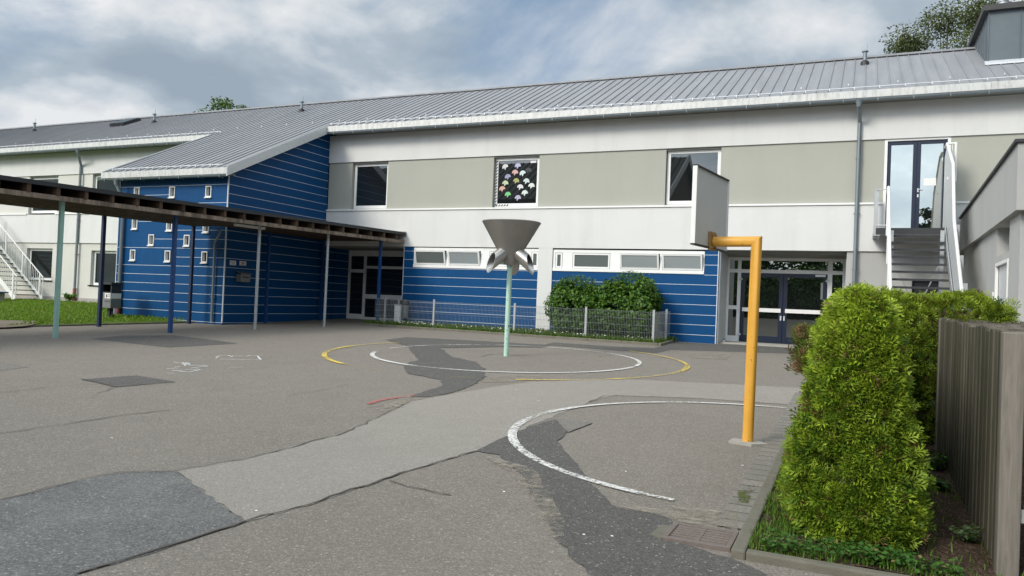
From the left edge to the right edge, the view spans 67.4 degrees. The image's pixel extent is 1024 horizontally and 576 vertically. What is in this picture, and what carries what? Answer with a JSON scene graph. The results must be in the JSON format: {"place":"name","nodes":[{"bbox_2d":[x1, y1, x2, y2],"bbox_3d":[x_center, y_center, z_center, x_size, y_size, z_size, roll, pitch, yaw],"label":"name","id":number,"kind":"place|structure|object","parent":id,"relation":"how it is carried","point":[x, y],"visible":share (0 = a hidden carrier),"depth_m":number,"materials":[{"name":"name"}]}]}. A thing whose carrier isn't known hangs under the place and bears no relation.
{"place":"outdoors","nodes":[
{"label":"outdoors","id":0,"kind":"place"},
{"bbox_2d":[0,291,8,300],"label":"garden bench","id":1,"kind":"object","parent":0,"point":[2,296],"visible":0.94,"depth_m":32.25,"materials":[{"name":"wood"}]},
{"bbox_2d":[5,297,97,302],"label":"pavement","id":2,"kind":"structure","parent":0,"point":[47,299],"depth_m":34.76,"materials":[{"name":"concrete"}]},
{"bbox_2d":[0,298,186,324],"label":"lawn","id":3,"kind":"structure","parent":0,"point":[142,321],"depth_m":24.62,"materials":[{"name":"plant"}]},
{"bbox_2d":[0,320,37,326],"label":"gravel patch","id":4,"kind":"object","parent":3,"relation":"on","point":[4,323],"visible":0.78,"depth_m":21.37,"materials":[{"name":"beige gravel"}]},
{"bbox_2d":[62,292,77,300],"bbox_3d":[-19.486,0.398,33.764,0.662,0.407,0.678,3,-1,-39],"label":"weed plant","id":5,"kind":"object","parent":3,"relation":"on","point":[68,296],"visible":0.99,"depth_m":33.68,"materials":[{"name":"green plant"}]},
{"bbox_2d":[102,282,122,316],"bbox_3d":[-13.134,0.388,25.126,0.560,1.140,0.440,2,-1,24],"label":"litter bin","id":6,"kind":"object","parent":3,"relation":"on","point":[111,296],"visible":0.89,"depth_m":25.00,"materials":[{"name":"metal"}]},
{"bbox_2d":[0,318,904,575],"bbox_3d":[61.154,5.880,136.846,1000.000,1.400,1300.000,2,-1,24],"label":"ground","id":7,"kind":"structure","parent":0,"point":[681,451],"depth_m":8.30,"materials":[{"name":"grey asphalt"}]},
{"bbox_2d":[0,362,25,369],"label":"asphalt patch","id":8,"kind":"object","parent":7,"relation":"on","point":[5,366],"visible":1,"depth_m":12.76,"materials":[{"name":"grey asphalt"}]},
{"bbox_2d":[0,224,43,299],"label":"white staircase","id":9,"kind":"structure","parent":7,"relation":"on","point":[5,286],"depth_m":34.88,"materials":[{"name":"metal"}]},
{"bbox_2d":[0,410,161,432],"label":"asphalt crack","id":10,"kind":"object","parent":7,"relation":"on","point":[83,420],"visible":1,"depth_m":8.44,"materials":[{"name":"black asphalt"}]},
{"bbox_2d":[0,321,194,327],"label":"kerb","id":11,"kind":"structure","parent":7,"relation":"on","point":[95,324],"depth_m":22.32,"materials":[{"name":"concrete"}]},
{"bbox_2d":[0,471,245,575],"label":"asphalt patch","id":12,"kind":"object","parent":7,"relation":"on","point":[71,528],"visible":1,"depth_m":5.14,"materials":[{"name":"grey asphalt"}]},
{"bbox_2d":[2,470,175,498],"bbox_3d":[-3.343,1.524,6.075,0.262,0.033,1.282,2,-1,42],"label":"asphalt crack","id":13,"kind":"object","parent":12,"relation":"on","point":[72,481],"visible":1,"depth_m":5.97,"materials":[{"name":"black asphalt"}]},
{"bbox_2d":[77,520,245,572],"bbox_3d":[-2.098,1.576,4.729,0.036,0.031,1.152,2,-1,31],"label":"asphalt crack","id":14,"kind":"object","parent":12,"relation":"on","point":[162,546],"visible":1,"depth_m":4.68,"materials":[{"name":"black asphalt"}]},
{"bbox_2d":[83,379,174,386],"bbox_3d":[-5.782,1.389,11.251,1.418,0.023,0.690,2,-1,-1],"label":"asphalt crack","id":15,"kind":"object","parent":7,"relation":"on","point":[118,386],"visible":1,"depth_m":11.19,"materials":[{"name":"black asphalt"}]},
{"bbox_2d":[85,375,173,386],"bbox_3d":[-5.787,1.397,11.599,1.068,0.030,0.895,2,-1,38],"label":"asphalt patch","id":16,"kind":"object","parent":7,"relation":"on","point":[119,381],"visible":1,"depth_m":11.58,"materials":[{"name":"grey asphalt"}]},
{"bbox_2d":[93,335,236,346],"bbox_3d":[-8.377,1.246,18.339,3.383,0.071,2.099,2,-1,33],"label":"asphalt patch","id":17,"kind":"object","parent":7,"relation":"on","point":[167,340],"visible":1,"depth_m":18.23,"materials":[{"name":"grey asphalt"}]},
{"bbox_2d":[0,175,405,337],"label":"covered walkway","id":18,"kind":"structure","parent":7,"relation":"on","point":[61,198],"depth_m":21.36,"materials":[{"name":"wood"}]},
{"bbox_2d":[194,95,249,111],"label":"tree","id":19,"kind":"object","parent":7,"relation":"on","point":[221,105],"visible":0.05,"depth_m":60.39,"materials":[{"name":"green plant"}]},
{"bbox_2d":[180,401,409,469],"bbox_3d":[-1.933,1.546,8.408,0.390,0.117,4.252,2,-1,20],"label":"asphalt crack","id":20,"kind":"object","parent":7,"relation":"on","point":[305,442],"visible":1,"depth_m":7.75,"materials":[{"name":"black asphalt"}]},
{"bbox_2d":[322,353,341,362],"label":"court line","id":21,"kind":"object","parent":7,"relation":"on","point":[325,355],"visible":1,"depth_m":15.43,"materials":[{"name":"yellow paint"}]},
{"bbox_2d":[367,395,412,403],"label":"red line","id":22,"kind":"object","parent":7,"relation":"on","point":[384,399],"visible":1,"depth_m":10.48,"materials":[{"name":"paint"}]},
{"bbox_2d":[374,399,413,410],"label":"dust patch","id":23,"kind":"object","parent":7,"relation":"on","point":[396,405],"visible":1,"depth_m":10.15,"materials":[{"name":"grey"}]},
{"bbox_2d":[390,480,449,494],"bbox_3d":[-0.761,1.605,6.180,0.654,0.005,0.057,2,-1,34],"label":"asphalt crack","id":24,"kind":"object","parent":7,"relation":"on","point":[417,487],"visible":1,"depth_m":6.16,"materials":[{"name":"black asphalt"}]},
{"bbox_2d":[393,344,479,347],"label":"court line","id":25,"kind":"object","parent":7,"relation":"on","point":[445,344],"visible":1,"depth_m":19.67,"materials":[{"name":"paint"}]},
{"bbox_2d":[387,337,547,396],"bbox_3d":[-2.032,1.466,16.271,4.344,0.275,10.273,2,-1,11],"label":"asphalt patch","id":26,"kind":"object","parent":7,"relation":"on","point":[429,353],"visible":0.99,"depth_m":15.24,"materials":[{"name":"grey asphalt"}]},
{"bbox_2d":[370,352,418,365],"bbox_3d":[-2.590,1.444,15.875,0.486,0.059,2.978,3,-1,-26],"label":"court line","id":27,"kind":"object","parent":26,"relation":"on","point":[371,353],"visible":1,"depth_m":15.48,"materials":[{"name":"white paint"}]},
{"bbox_2d":[421,366,500,371],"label":"court line","id":28,"kind":"object","parent":26,"relation":"on","point":[469,370],"visible":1,"depth_m":14.21,"materials":[{"name":"white paint"}]},
{"bbox_2d":[178,379,801,520],"bbox_3d":[0.774,1.642,10.453,10.876,0.275,4.296,3,-1,-42],"label":"asphalt patch","id":29,"kind":"object","parent":7,"relation":"on","point":[412,435],"visible":0.87,"depth_m":8.00,"materials":[{"name":"grey asphalt"}]},
{"bbox_2d":[247,450,475,519],"bbox_3d":[-1.073,1.593,6.399,0.087,0.075,2.770,2,-1,31],"label":"asphalt crack","id":30,"kind":"object","parent":29,"relation":"on","point":[359,486],"visible":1,"depth_m":6.15,"materials":[{"name":"black asphalt"}]},
{"bbox_2d":[482,219,540,355],"bbox_3d":[-0.070,0.030,17.265,1.330,3.040,1.330,2,-1,24],"label":"ball funnel","id":31,"kind":"object","parent":7,"relation":"on","point":[511,238],"visible":0.99,"depth_m":17.00,"materials":[{"name":"green paint"}]},
{"bbox_2d":[0,0,1023,347],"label":"school building","id":32,"kind":"structure","parent":7,"relation":"on","point":[594,178],"depth_m":25.04,"materials":[{"name":"concrete"}]},
{"bbox_2d":[29,248,52,280],"bbox_3d":[-21.940,-1.087,35.719,1.840,1.510,0.250,2,-1,24],"label":"window","id":33,"kind":"structure","parent":32,"relation":"in","point":[41,259],"depth_m":35.82,"materials":[{"name":"black glass"}]},
{"bbox_2d":[31,177,57,212],"bbox_3d":[-21.726,-4.325,35.829,1.960,1.680,0.060,2,-1,24],"label":"window","id":34,"kind":"structure","parent":32,"relation":"in","point":[50,179],"depth_m":35.83,"materials":[{"name":"white glass"}]},
{"bbox_2d":[92,251,116,285],"bbox_3d":[-17.726,-0.849,33.826,2.290,1.580,0.250,2,-1,24],"label":"window","id":35,"kind":"structure","parent":32,"relation":"in","point":[110,256],"depth_m":34.02,"materials":[{"name":"grey glass"}]},
{"bbox_2d":[95,175,119,190],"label":"window","id":36,"kind":"structure","parent":32,"relation":"in","point":[104,185],"depth_m":34.22,"materials":[{"name":"grey glass"}]},
{"bbox_2d":[128,250,135,260],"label":"window","id":37,"kind":"structure","parent":32,"relation":"in","point":[132,252],"depth_m":26.08,"materials":[{"name":"white glass"}]},
{"bbox_2d":[130,219,137,229],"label":"window","id":38,"kind":"structure","parent":32,"relation":"in","point":[134,222],"depth_m":26.09,"materials":[{"name":"white glass"}]},
{"bbox_2d":[134,187,139,194],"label":"window","id":39,"kind":"structure","parent":32,"relation":"in","point":[136,189],"depth_m":26.13,"materials":[{"name":"white glass"}]},
{"bbox_2d":[147,234,153,245],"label":"window","id":40,"kind":"structure","parent":32,"relation":"in","point":[150,236],"depth_m":25.76,"materials":[{"name":"white glass"}]},
{"bbox_2d":[163,250,170,262],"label":"window","id":41,"kind":"structure","parent":32,"relation":"in","point":[167,257],"depth_m":25.42,"materials":[{"name":"white glass"}]},
{"bbox_2d":[165,223,172,231],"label":"window","id":42,"kind":"structure","parent":32,"relation":"in","point":[168,226],"depth_m":25.43,"materials":[{"name":"clear glass"}]},
{"bbox_2d":[168,186,175,198],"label":"window","id":43,"kind":"structure","parent":32,"relation":"in","point":[171,189],"depth_m":25.43,"materials":[{"name":"white glass"}]},
{"bbox_2d":[182,235,189,246],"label":"window","id":44,"kind":"structure","parent":32,"relation":"in","point":[186,243],"depth_m":25.09,"materials":[{"name":"clear glass"}]},
{"bbox_2d":[200,251,207,263],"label":"window","id":45,"kind":"structure","parent":32,"relation":"in","point":[204,254],"depth_m":24.75,"materials":[{"name":"clear glass"}]},
{"bbox_2d":[201,226,208,232],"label":"window","id":46,"kind":"structure","parent":32,"relation":"in","point":[205,228],"depth_m":24.77,"materials":[{"name":"clear glass"}]},
{"bbox_2d":[204,186,211,197],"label":"window","id":47,"kind":"structure","parent":32,"relation":"in","point":[208,189],"depth_m":24.77,"materials":[{"name":"clear glass"}]},
{"bbox_2d":[239,261,245,265],"bbox_3d":[-8.789,-0.806,25.076,0.014,0.142,0.285,2,-1,24],"label":"notice plate","id":48,"kind":"object","parent":32,"relation":"attached to","point":[243,263],"visible":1,"depth_m":25.08,"materials":[{"name":"metal"}]},
{"bbox_2d":[236,271,251,281],"bbox_3d":[-8.724,-0.364,24.973,0.240,0.340,0.463,2,-1,24],"label":"letter box","id":49,"kind":"object","parent":32,"relation":"attached to","point":[243,277],"visible":1,"depth_m":24.84,"materials":[{"name":"metal"}]},
{"bbox_2d":[353,163,387,208],"bbox_3d":[-5.186,-3.762,28.414,1.530,1.680,0.060,2,-1,24],"label":"window","id":50,"kind":"structure","parent":32,"relation":"in","point":[371,180],"depth_m":28.42,"materials":[{"name":"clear glass"}]},
{"bbox_2d":[413,247,538,269],"bbox_3d":[-1.318,-1.019,26.398,4.800,0.707,0.257,2,-1,24],"label":"window","id":51,"kind":"structure","parent":32,"relation":"in","point":[469,258],"depth_m":26.60,"materials":[{"name":"clear glass"}]},
{"bbox_2d":[494,157,539,206],"bbox_3d":[0.181,-3.579,26.005,1.640,1.680,0.065,2,-1,24],"label":"window","id":52,"kind":"structure","parent":32,"relation":"in","point":[516,179],"depth_m":26.00,"materials":[{"name":"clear glass"}]},
{"bbox_2d":[552,250,704,273],"bbox_3d":[3.577,-0.836,24.203,4.900,0.699,0.257,2,-1,24],"label":"window","id":53,"kind":"structure","parent":32,"relation":"in","point":[667,262],"depth_m":24.11,"materials":[{"name":"clear glass"}]},
{"bbox_2d":[666,149,721,204],"bbox_3d":[5.577,-3.396,23.589,1.630,1.680,0.060,2,-1,24],"label":"window","id":54,"kind":"structure","parent":32,"relation":"in","point":[680,163],"depth_m":23.69,"materials":[{"name":"clear glass"}]},
{"bbox_2d":[737,273,783,343],"bbox_3d":[7.736,0.619,23.938,1.316,2.164,0.125,2,-1,24],"label":"door","id":55,"kind":"structure","parent":32,"relation":"in","point":[771,284],"depth_m":23.87,"materials":[{"name":"black glass"}]},
{"bbox_2d":[782,274,828,344],"bbox_3d":[8.935,0.660,23.400,1.298,2.164,0.125,2,-1,24],"label":"door","id":56,"kind":"structure","parent":32,"relation":"in","point":[803,294],"depth_m":23.47,"materials":[{"name":"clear glass"}]},
{"bbox_2d":[885,141,916,227],"bbox_3d":[10.734,-2.804,21.191,0.731,2.485,0.070,2,-1,24],"label":"door","id":57,"kind":"structure","parent":32,"relation":"in","point":[901,155],"depth_m":21.17,"materials":[{"name":"clear glass"}]},
{"bbox_2d":[912,281,938,294],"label":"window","id":58,"kind":"structure","parent":32,"relation":"in","point":[914,283],"depth_m":20.92,"materials":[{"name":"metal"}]},
{"bbox_2d":[915,139,947,227],"bbox_3d":[11.387,-2.782,20.865,0.721,2.485,0.130,2,-1,24],"label":"door","id":59,"kind":"structure","parent":32,"relation":"in","point":[930,153],"depth_m":20.90,"materials":[{"name":"clear glass"}]},
{"bbox_2d":[358,323,676,345],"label":"kerb","id":60,"kind":"structure","parent":7,"relation":"on","point":[542,336],"depth_m":23.40,"materials":[{"name":"concrete"}]},
{"bbox_2d":[374,297,669,341],"bbox_3d":[-0.161,0.986,24.758,10.226,1.105,1.596,2,-1,24],"label":"fence","id":61,"kind":"object","parent":7,"relation":"on","point":[665,319],"visible":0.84,"depth_m":23.67,"materials":[{"name":"grey metal"}]},
{"bbox_2d":[486,457,562,536],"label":"dust patch","id":62,"kind":"object","parent":7,"relation":"on","point":[535,485],"visible":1,"depth_m":6.32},
{"bbox_2d":[555,418,592,431],"bbox_3d":[0.606,1.620,9.076,0.494,0.021,0.734,2,-1,24],"label":"asphalt patch","id":63,"kind":"object","parent":7,"relation":"on","point":[569,425],"visible":1,"depth_m":9.17,"materials":[{"name":"grey asphalt"}]},
{"bbox_2d":[516,366,632,372],"bbox_3d":[1.394,1.585,14.796,2.978,0.066,0.486,3,-1,-34],"label":"court line","id":64,"kind":"object","parent":7,"relation":"on","point":[573,372],"visible":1,"depth_m":14.37,"materials":[{"name":"white paint"}]},
{"bbox_2d":[575,475,641,493],"bbox_3d":[0.793,1.649,6.467,0.107,0.011,0.713,3,-1,-44],"label":"court line","id":65,"kind":"object","parent":7,"relation":"on","point":[607,484],"visible":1,"depth_m":6.45,"materials":[{"name":"white paint"}]},
{"bbox_2d":[477,419,768,575],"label":"asphalt patch","id":66,"kind":"object","parent":7,"relation":"on","point":[631,546],"visible":0.98,"depth_m":5.38,"materials":[{"name":"grey asphalt"}]},
{"bbox_2d":[508,406,577,442],"bbox_3d":[0.299,1.606,9.246,0.411,0.072,2.623,2,-1,19],"label":"court line","id":67,"kind":"object","parent":66,"relation":"on","point":[512,438],"visible":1,"depth_m":8.73,"materials":[{"name":"white paint"}]},
{"bbox_2d":[511,443,582,476],"bbox_3d":[0.269,1.623,7.315,0.177,0.030,1.417,3,-1,-23],"label":"court line","id":68,"kind":"object","parent":66,"relation":"on","point":[538,458],"visible":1,"depth_m":7.23,"materials":[{"name":"white paint"}]},
{"bbox_2d":[650,522,738,552],"bbox_3d":[1.246,1.696,5.236,0.535,0.060,0.440,2,-1,24],"label":"drain grate","id":69,"kind":"object","parent":66,"relation":"in","point":[717,539],"visible":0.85,"depth_m":5.18,"materials":[{"name":"metal"}]},
{"bbox_2d":[609,353,641,365],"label":"court line","id":70,"kind":"object","parent":7,"relation":"on","point":[638,361],"visible":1,"depth_m":17.05,"materials":[{"name":"white paint"}]},
{"bbox_2d":[642,492,673,499],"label":"court line","id":71,"kind":"object","parent":7,"relation":"on","point":[668,498],"visible":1,"depth_m":6.13,"materials":[{"name":"white paint"}]},
{"bbox_2d":[635,351,686,364],"bbox_3d":[3.522,1.628,17.971,0.411,0.075,3.226,3,-1,-14],"label":"court line","id":72,"kind":"object","parent":7,"relation":"on","point":[665,356],"visible":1,"depth_m":17.80,"materials":[{"name":"yellow paint"}]},
{"bbox_2d":[545,342,793,352],"bbox_3d":[5.626,1.660,21.528,9.804,0.178,3.658,3,-1,-13],"label":"asphalt patch","id":73,"kind":"object","parent":7,"relation":"on","point":[708,347],"visible":0.6,"depth_m":20.98,"materials":[{"name":"grey asphalt"}]},
{"bbox_2d":[621,506,737,530],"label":"dust patch","id":74,"kind":"object","parent":7,"relation":"on","point":[678,515],"visible":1,"depth_m":5.61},
{"bbox_2d":[575,401,786,407],"bbox_3d":[2.349,1.661,10.914,3.131,0.043,0.537,3,-1,-10],"label":"court line","id":75,"kind":"object","parent":7,"relation":"on","point":[662,401],"visible":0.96,"depth_m":10.99,"materials":[{"name":"white paint"}]},
{"bbox_2d":[671,505,738,518],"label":"dust patch","id":76,"kind":"object","parent":7,"relation":"on","point":[714,511],"visible":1,"depth_m":5.72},
{"bbox_2d":[690,164,767,446],"bbox_3d":[2.515,0.206,8.525,0.758,3.027,1.120,2,-1,33],"label":"basketball stand","id":77,"kind":"object","parent":7,"relation":"on","point":[709,209],"visible":1,"depth_m":8.40,"materials":[{"name":"yellow paint"}]},
{"bbox_2d":[716,392,801,528],"bbox_3d":[3.143,1.703,9.013,0.187,0.217,7.880,2,-1,24],"label":"paver strip","id":78,"kind":"object","parent":7,"relation":"on","point":[757,473],"visible":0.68,"depth_m":7.00,"materials":[{"name":"grey concrete"}]},
{"bbox_2d":[738,486,752,501],"bbox_3d":[1.924,1.687,6.317,0.134,0.018,0.645,2,-1,24],"label":"moss patch","id":79,"kind":"object","parent":78,"relation":"on","point":[743,495],"visible":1,"depth_m":6.22,"materials":[{"name":"green plant"}]},
{"bbox_2d":[731,405,908,575],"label":"kerb","id":80,"kind":"structure","parent":7,"relation":"on","point":[740,550],"depth_m":4.77,"materials":[{"name":"concrete"}]},
{"bbox_2d":[748,434,1023,575],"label":"soil bed","id":81,"kind":"object","parent":7,"relation":"on","point":[960,547],"visible":0.06,"depth_m":5.12,"materials":[{"name":"brown soil"}]},
{"bbox_2d":[774,280,939,552],"bbox_3d":[3.052,0.920,6.902,1.140,1.881,4.484,2,-1,24],"label":"thuja hedge","id":82,"kind":"object","parent":81,"relation":"on","point":[852,419],"visible":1,"depth_m":4.97,"materials":[{"name":"green plant"}]},
{"bbox_2d":[759,527,966,575],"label":"ground cover","id":83,"kind":"object","parent":81,"relation":"on","point":[876,554],"visible":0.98,"depth_m":4.69,"materials":[{"name":"green plant"}]},
{"bbox_2d":[747,464,1023,575],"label":"grass","id":84,"kind":"structure","parent":81,"relation":"on","point":[774,512],"depth_m":5.09,"materials":[{"name":"green plant"}]},
{"bbox_2d":[919,446,948,470],"bbox_3d":[4.018,1.645,7.244,0.439,0.247,0.383,3,-1,-30],"label":"weed plant","id":85,"kind":"object","parent":81,"relation":"on","point":[934,466],"visible":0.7,"depth_m":7.20,"materials":[{"name":"green plant"}]},
{"bbox_2d":[927,476,952,491],"bbox_3d":[3.583,1.687,6.551,0.282,0.162,0.298,2,-1,-7],"label":"weed plant","id":86,"kind":"object","parent":81,"relation":"on","point":[942,484],"visible":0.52,"depth_m":6.48,"materials":[{"name":"green plant"}]},
{"bbox_2d":[880,285,1022,444],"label":"thuja hedge","id":87,"kind":"object","parent":81,"relation":"on","point":[923,313],"visible":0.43,"depth_m":8.58,"materials":[{"name":"green plant"}]},
{"bbox_2d":[947,519,982,542],"bbox_3d":[3.059,1.651,5.184,0.232,0.150,0.223,2,-1,9],"label":"weed plant","id":88,"kind":"object","parent":81,"relation":"on","point":[970,536],"visible":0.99,"depth_m":5.16,"materials":[{"name":"green plant"}]},
{"bbox_2d":[872,142,967,309],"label":"steel staircase","id":89,"kind":"structure","parent":7,"relation":"on","point":[949,232],"depth_m":19.00,"materials":[{"name":"grey metal"}]},
{"bbox_2d":[878,0,1022,53],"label":"tree","id":90,"kind":"object","parent":7,"relation":"on","point":[908,44],"visible":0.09,"depth_m":40.69,"materials":[{"name":"green plant"}]},
{"bbox_2d":[934,317,1023,575],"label":"wooden fence","id":91,"kind":"object","parent":7,"relation":"on","point":[979,423],"visible":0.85,"depth_m":5.21,"materials":[{"name":"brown wood"}]},
{"bbox_2d":[959,138,1023,322],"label":"annex building","id":92,"kind":"structure","parent":7,"relation":"on","point":[991,216],"depth_m":14.57,"materials":[{"name":"paint"}]},
{"bbox_2d":[994,258,1008,303],"bbox_3d":[9.024,0.756,14.131,0.110,2.500,1.501,2,-1,25],"label":"steel door","id":93,"kind":"structure","parent":92,"relation":"in","point":[1001,285],"depth_m":14.36,"materials":[{"name":"white paint"}]},
{"bbox_3d":[-0.027,1.563,13.276,1.565,0.039,0.762,3,-1,-39],"label":"asphalt patch","id":94,"kind":"object","parent":7,"relation":"on","visible":0},
{"bbox_2d":[516,376,646,379],"bbox_3d":[1.516,1.599,13.671,3.103,0.061,0.394,3,-1,-26],"label":"court line","id":95,"kind":"object","parent":94,"relation":"on","point":[568,379],"visible":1,"depth_m":13.29,"materials":[{"name":"white paint"}]},
{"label":"grass strip","id":96,"kind":"structure","parent":7,"relation":"on","visible":0},
{"bbox_2d":[394,304,401,321],"bbox_3d":[-3.998,0.925,26.831,0.240,0.730,0.140,2,-1,24],"label":"stone post","id":97,"kind":"object","parent":96,"relation":"on","point":[397,308],"visible":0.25,"depth_m":26.78,"materials":[{"name":"white paint"}]},
{"bbox_2d":[400,299,409,320],"bbox_3d":[-3.791,0.854,27.092,0.370,0.920,0.364,2,-1,24],"label":"waste basket","id":98,"kind":"object","parent":96,"relation":"on","point":[403,310],"visible":0.77,"depth_m":26.96,"materials":[{"name":"metal"}]},
{"bbox_2d":[395,320,638,336],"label":"daisies","id":99,"kind":"object","parent":96,"relation":"on","point":[483,326],"visible":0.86,"depth_m":25.38,"materials":[{"name":"white plant"}]},
{"bbox_2d":[363,318,673,342],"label":"strip grass","id":100,"kind":"structure","parent":96,"relation":"on","point":[591,335],"depth_m":24.14,"materials":[{"name":"green plant"}]},
{"bbox_2d":[543,275,607,333],"bbox_3d":[2.068,0.532,24.096,2.168,1.919,1.516,2,-1,24],"label":"shrub","id":101,"kind":"object","parent":96,"relation":"on","point":[579,295],"visible":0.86,"depth_m":23.71,"materials":[{"name":"green plant"}]},
{"bbox_2d":[594,270,666,337],"bbox_3d":[3.607,0.504,23.315,2.081,2.096,1.605,2,-1,24],"label":"shrub","id":102,"kind":"object","parent":96,"relation":"on","point":[645,296],"visible":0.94,"depth_m":22.95,"materials":[{"name":"green plant"}]},
{"bbox_2d":[667,336,677,340],"bbox_3d":[4.830,1.538,23.110,0.386,0.214,0.350,2,-1,24],"label":"weed plant","id":103,"kind":"object","parent":96,"relation":"on","point":[670,337],"visible":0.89,"depth_m":23.09,"materials":[{"name":"green plant"}]},
{"bbox_2d":[0,0,1023,128],"label":"sky","id":104,"kind":"structure","parent":0,"point":[62,61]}
]}

